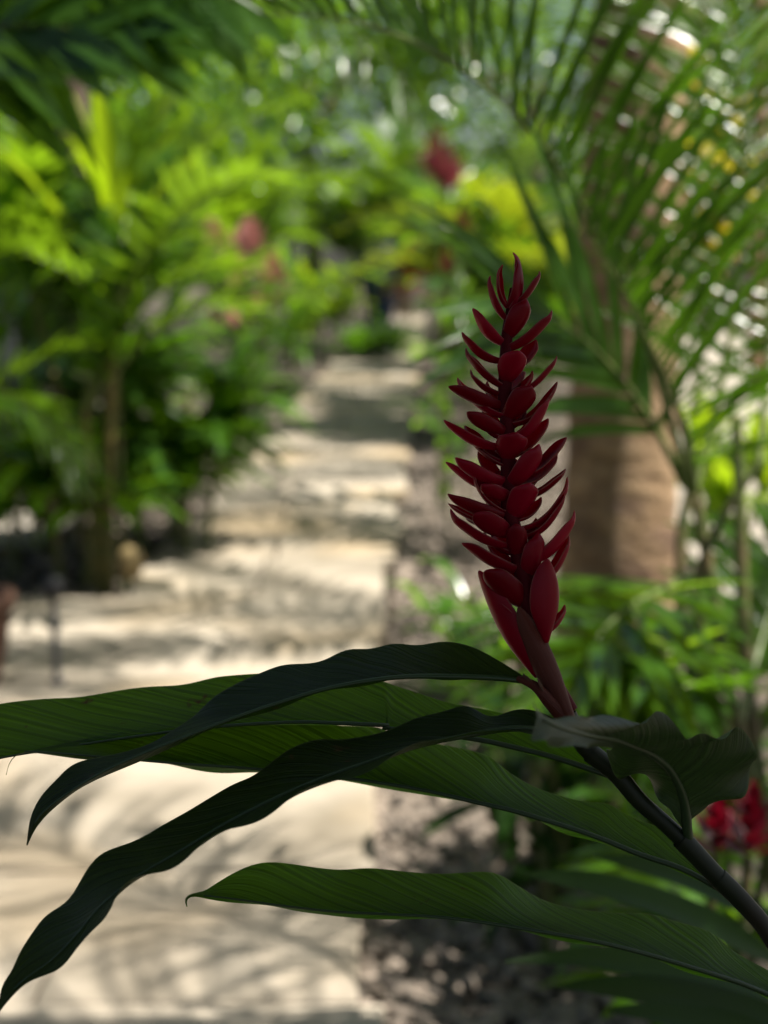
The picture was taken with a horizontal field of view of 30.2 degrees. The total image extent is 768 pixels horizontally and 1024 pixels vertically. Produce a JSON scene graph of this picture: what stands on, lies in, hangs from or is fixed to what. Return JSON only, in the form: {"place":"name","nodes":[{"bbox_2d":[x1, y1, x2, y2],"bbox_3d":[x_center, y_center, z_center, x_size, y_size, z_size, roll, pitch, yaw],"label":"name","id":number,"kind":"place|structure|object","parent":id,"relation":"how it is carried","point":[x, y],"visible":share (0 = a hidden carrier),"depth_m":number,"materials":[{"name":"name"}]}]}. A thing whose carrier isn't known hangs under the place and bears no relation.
{"place":"outdoors","nodes":[
{"label":"outdoors","id":0,"kind":"place"},
{"bbox_2d":[0,512,75,546],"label":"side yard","id":1,"kind":"structure","parent":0,"point":[26,522],"depth_m":7.58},
{"bbox_2d":[0,311,427,1023],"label":"path","id":2,"kind":"structure","parent":0,"point":[296,565],"depth_m":4.01,"materials":[{"name":"stone"}]},
{"bbox_2d":[0,585,15,679],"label":"pot","id":3,"kind":"object","parent":2,"relation":"on","point":[7,599],"visible":1,"depth_m":4.67,"materials":[{"name":"ceramic"}]},
{"bbox_2d":[42,574,65,684],"bbox_3d":[-1.087,0.390,4.699,0.068,0.376,0.068,0,10,0],"label":"garden light","id":4,"kind":"object","parent":2,"relation":"on","point":[53,587],"visible":1,"depth_m":4.68,"materials":[{"name":"metal"}]},
{"bbox_2d":[1,0,752,283],"label":"sky","id":5,"kind":"structure","parent":0,"point":[329,257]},
{"bbox_2d":[0,283,767,1023],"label":"ground","id":6,"kind":"structure","parent":0,"point":[306,375],"depth_m":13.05,"materials":[{"name":"stone"}]},
{"bbox_2d":[0,296,23,493],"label":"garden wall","id":7,"kind":"structure","parent":6,"relation":"on","point":[19,343],"depth_m":8.96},
{"bbox_2d":[0,261,63,585],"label":"ginger plant","id":8,"kind":"object","parent":6,"relation":"on","point":[8,506],"visible":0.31,"depth_m":6.51,"materials":[{"name":"green plant"}]},
{"bbox_2d":[0,217,140,510],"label":"areca palm","id":9,"kind":"object","parent":6,"relation":"on","point":[71,473],"visible":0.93,"depth_m":5.12,"materials":[{"name":"plant"}]},
{"bbox_2d":[57,76,88,475],"bbox_3d":[-2.367,-4.056,8.727,6.993,7.897,5.743,0,10,0],"label":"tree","id":10,"kind":"object","parent":6,"relation":"on","point":[80,92],"visible":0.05,"depth_m":8.95,"materials":[{"name":"green plant"}]},
{"bbox_2d":[7,392,165,562],"bbox_3d":[-1.696,-0.177,6.978,1.338,0.861,1.294,0,10,0],"label":"leafy shrub","id":11,"kind":"object","parent":6,"relation":"on","point":[37,520],"visible":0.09,"depth_m":6.93,"materials":[{"name":"plant"}]},
{"bbox_2d":[0,88,185,371],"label":"areca palm","id":12,"kind":"object","parent":6,"relation":"on","point":[12,132],"visible":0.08,"depth_m":14.10,"materials":[{"name":"plant"}]},
{"bbox_2d":[0,165,191,395],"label":"areca palm","id":13,"kind":"object","parent":6,"relation":"on","point":[50,316],"visible":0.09,"depth_m":8.95,"materials":[{"name":"plant"}]},
{"bbox_2d":[0,108,202,275],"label":"areca palm","id":14,"kind":"object","parent":6,"relation":"on","point":[31,143],"visible":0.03,"depth_m":11.77,"materials":[{"name":"plant"}]},
{"bbox_2d":[0,372,202,592],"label":"leafy shrub","id":15,"kind":"object","parent":6,"relation":"on","point":[41,483],"visible":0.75,"depth_m":6.04,"materials":[{"name":"green plant"}]},
{"bbox_2d":[0,79,210,592],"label":"cordyline","id":16,"kind":"object","parent":6,"relation":"on","point":[107,146],"visible":0.45,"depth_m":5.85,"materials":[{"name":"plant"}]},
{"bbox_2d":[117,544,142,591],"bbox_3d":[-1.073,0.272,6.029,0.110,0.270,0.110,0,10,0],"label":"garden light","id":17,"kind":"object","parent":6,"relation":"on","point":[130,561],"visible":0.86,"depth_m":5.98,"materials":[{"name":"metal"}]},
{"bbox_2d":[0,0,292,186],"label":"areca palm","id":18,"kind":"object","parent":6,"relation":"on","point":[47,47],"visible":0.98,"depth_m":2.62,"materials":[{"name":"plant"}]},
{"bbox_2d":[0,323,309,554],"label":"areca palm","id":19,"kind":"object","parent":6,"relation":"on","point":[149,368],"visible":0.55,"depth_m":6.62,"materials":[{"name":"plant"}]},
{"bbox_2d":[0,0,331,332],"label":"tree","id":20,"kind":"object","parent":6,"relation":"on","point":[180,111],"visible":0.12,"depth_m":22.82,"materials":[{"name":"green plant"}]},
{"bbox_2d":[0,82,334,597],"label":"areca palm","id":21,"kind":"object","parent":6,"relation":"on","point":[80,297],"visible":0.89,"depth_m":5.84,"materials":[{"name":"green plant"}]},
{"bbox_2d":[120,185,268,414],"bbox_3d":[-1.533,-1.226,9.714,1.508,1.976,0.940,-9,13,-41],"label":"ginger plant","id":22,"kind":"object","parent":6,"relation":"on","point":[198,315],"visible":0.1,"depth_m":9.69,"materials":[{"name":"green plant"}]},
{"bbox_2d":[121,331,322,551],"bbox_3d":[-0.900,-0.296,6.874,1.192,1.122,0.922,0,10,0],"label":"leafy shrub","id":23,"kind":"object","parent":6,"relation":"on","point":[227,401],"visible":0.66,"depth_m":6.78,"materials":[{"name":"green plant"}]},
{"bbox_2d":[178,287,295,416],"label":"ginger plant","id":24,"kind":"object","parent":6,"relation":"on","point":[215,320],"visible":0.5,"depth_m":11.46,"materials":[{"name":"green plant"}]},
{"bbox_2d":[192,214,304,430],"bbox_3d":[-1.195,-1.534,11.854,1.073,1.847,1.128,0,10,0],"label":"ginger plant","id":25,"kind":"object","parent":6,"relation":"on","point":[246,238],"visible":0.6,"depth_m":11.85,"materials":[{"name":"green plant"}]},
{"bbox_2d":[147,138,385,389],"bbox_3d":[-1.743,-2.869,16.423,3.146,2.913,2.781,-5,11,-26],"label":"areca palm","id":26,"kind":"object","parent":6,"relation":"on","point":[228,211],"visible":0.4,"depth_m":16.02,"materials":[{"name":"plant"}]},
{"bbox_2d":[256,219,334,372],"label":"ginger plant","id":27,"kind":"object","parent":6,"relation":"on","point":[297,325],"visible":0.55,"depth_m":18.75,"materials":[{"name":"green plant"}]},
{"bbox_2d":[126,0,495,333],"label":"tree","id":28,"kind":"object","parent":6,"relation":"on","point":[294,149],"visible":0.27,"depth_m":28.02,"materials":[{"name":"green plant"}]},
{"bbox_2d":[184,0,445,160],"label":"palm tree","id":29,"kind":"object","parent":6,"relation":"on","point":[362,62],"visible":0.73,"depth_m":4.50,"materials":[{"name":"green plant"}]},
{"bbox_2d":[273,254,384,361],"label":"leafy shrub","id":30,"kind":"object","parent":6,"relation":"on","point":[339,303],"visible":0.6,"depth_m":21.07,"materials":[{"name":"green plant"}]},
{"bbox_2d":[267,112,475,322],"bbox_3d":[-0.260,-4.882,24.545,3.818,4.087,3.866,-9,13,-41],"label":"areca palm","id":31,"kind":"object","parent":6,"relation":"on","point":[339,201],"visible":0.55,"depth_m":24.17,"materials":[{"name":"plant"}]},
{"bbox_2d":[313,311,429,364],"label":"leafy shrub","id":32,"kind":"object","parent":6,"relation":"on","point":[358,341],"visible":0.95,"depth_m":20.57,"materials":[{"name":"plant"}]},
{"bbox_2d":[360,238,400,355],"bbox_3d":[-0.053,-3.216,21.568,0.620,1.840,0.620,0,10,0],"label":"urn","id":33,"kind":"object","parent":6,"relation":"on","point":[385,303],"visible":0.56,"depth_m":21.35,"materials":[{"name":"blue ceramic"}]},
{"bbox_2d":[0,252,767,1010],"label":"red ginger plant","id":34,"kind":"object","parent":6,"relation":"on","point":[288,732],"visible":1,"depth_m":0.76,"materials":[{"name":"green plant"}]},
{"bbox_2d":[376,241,432,355],"bbox_3d":[0.456,-3.191,21.430,0.886,1.819,1.007,6,11,30],"label":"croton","id":35,"kind":"object","parent":6,"relation":"on","point":[404,283],"visible":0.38,"depth_m":21.32,"materials":[{"name":"plant"}]},
{"bbox_2d":[233,0,590,316],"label":"tree","id":36,"kind":"object","parent":6,"relation":"on","point":[400,304],"visible":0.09,"depth_m":37.16,"materials":[{"name":"green plant"}]},
{"bbox_2d":[360,125,524,509],"bbox_3d":[0.336,-1.078,8.168,1.024,2.215,0.488,9,14,43],"label":"ginger plant","id":37,"kind":"object","parent":6,"relation":"on","point":[447,173],"visible":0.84,"depth_m":8.08,"materials":[{"name":"green plant"}]},
{"bbox_2d":[410,201,497,538],"bbox_3d":[0.405,-0.710,7.346,0.566,1.773,0.918,0,10,0],"label":"ginger plant","id":38,"kind":"object","parent":6,"relation":"on","point":[447,280],"visible":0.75,"depth_m":7.36,"materials":[{"name":"green plant"}]},
{"bbox_2d":[332,170,577,431],"bbox_3d":[0.891,-1.655,11.695,2.678,2.147,3.029,0,10,0],"label":"areca palm","id":39,"kind":"object","parent":6,"relation":"on","point":[425,263],"visible":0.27,"depth_m":11.30,"materials":[{"name":"plant"}]},
{"bbox_2d":[384,558,552,699],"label":"ginger plant","id":40,"kind":"object","parent":6,"relation":"on","point":[447,603],"visible":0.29,"depth_m":4.68,"materials":[{"name":"green plant"}]},
{"bbox_2d":[362,108,581,251],"bbox_3d":[1.227,-2.606,14.600,2.958,3.021,2.982,0,10,0],"label":"areca palm","id":41,"kind":"object","parent":6,"relation":"on","point":[477,168],"visible":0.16,"depth_m":14.35,"materials":[{"name":"plant"}]},
{"bbox_2d":[409,627,541,760],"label":"ginger plant","id":42,"kind":"object","parent":6,"relation":"on","point":[481,684],"visible":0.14,"depth_m":4.15,"materials":[{"name":"green plant"}]},
{"bbox_2d":[395,172,575,429],"bbox_3d":[0.839,-1.631,11.454,1.602,2.181,1.896,8,13,40],"label":"areca palm","id":43,"kind":"object","parent":6,"relation":"on","point":[546,289],"visible":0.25,"depth_m":10.97,"materials":[{"name":"plant"}]},
{"bbox_2d":[240,0,767,886],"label":"areca palm","id":44,"kind":"object","parent":6,"relation":"on","point":[602,670],"visible":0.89,"depth_m":2.21,"materials":[{"name":"plant"}]},
{"bbox_2d":[262,0,752,209],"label":"tree","id":45,"kind":"object","parent":6,"relation":"on","point":[427,81],"visible":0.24,"depth_m":27.72,"materials":[{"name":"green plant"}]},
{"bbox_2d":[377,136,693,363],"bbox_3d":[1.922,-3.445,18.422,4.092,3.361,3.720,0,10,0],"label":"areca palm","id":46,"kind":"object","parent":6,"relation":"on","point":[559,179],"depth_m":18.60,"materials":[{"name":"plant"}]},
{"bbox_2d":[418,689,653,951],"bbox_3d":[0.337,0.664,3.033,0.491,0.552,0.705,2,10,9],"label":"ginger plant","id":47,"kind":"object","parent":6,"relation":"on","point":[546,846],"visible":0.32,"depth_m":3.00,"materials":[{"name":"green plant"}]},
{"bbox_2d":[485,636,683,897],"bbox_3d":[0.479,0.567,3.276,0.574,0.658,0.651,0,10,0],"label":"ginger plant","id":48,"kind":"object","parent":6,"relation":"on","point":[610,800],"visible":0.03,"depth_m":3.22,"materials":[{"name":"green plant"}]},
{"bbox_2d":[538,0,689,804],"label":"palm tree","id":49,"kind":"object","parent":6,"relation":"on","point":[621,498],"visible":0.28,"depth_m":3.76,"materials":[{"name":"brown plant"}]},
{"bbox_2d":[505,853,767,1023],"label":"ginger plant","id":50,"kind":"object","parent":6,"relation":"on","point":[664,993],"visible":0.84,"depth_m":1.31,"materials":[{"name":"green plant"}]},
{"bbox_2d":[527,590,767,1023],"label":"ginger plant","id":51,"kind":"object","parent":6,"relation":"on","point":[758,883],"visible":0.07,"depth_m":2.63,"materials":[{"name":"green plant"}]},
{"bbox_2d":[550,0,752,324],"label":"tree","id":52,"kind":"object","parent":6,"relation":"on","point":[693,137],"visible":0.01,"depth_m":32.70,"materials":[{"name":"green plant"}]},
{"bbox_2d":[557,778,767,1019],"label":"red ginger plant","id":53,"kind":"object","parent":6,"relation":"on","point":[714,824],"visible":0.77,"depth_m":1.86,"materials":[{"name":"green plant"}]},
{"bbox_2d":[568,589,767,903],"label":"ginger plant","id":54,"kind":"object","parent":6,"relation":"on","point":[736,860],"visible":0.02,"depth_m":3.05,"materials":[{"name":"green plant"}]},
{"bbox_2d":[676,390,767,622],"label":"leafy shrub","id":55,"kind":"object","parent":6,"relation":"on","point":[716,488],"visible":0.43,"depth_m":5.56,"materials":[{"name":"green plant"}]},
{"bbox_2d":[681,0,767,554],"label":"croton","id":56,"kind":"object","parent":6,"relation":"on","point":[709,242],"visible":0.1,"depth_m":6.76,"materials":[{"name":"plant"}]},
{"bbox_2d":[747,0,767,379],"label":"palm tree","id":57,"kind":"object","parent":6,"relation":"on","point":[760,116],"visible":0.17,"depth_m":15.61,"materials":[{"name":"green plant"}]},
{"bbox_2d":[377,173,524,411],"bbox_3d":[0.629,-2.007,13.308,1.707,2.279,1.678,7,12,35],"label":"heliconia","id":58,"kind":"object","parent":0,"point":[385,265],"visible":0.06,"depth_m":13.20,"materials":[{"name":"plant"}]},
{"bbox_2d":[676,331,767,595],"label":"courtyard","id":59,"kind":"structure","parent":0,"point":[710,355],"depth_m":13.94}
]}

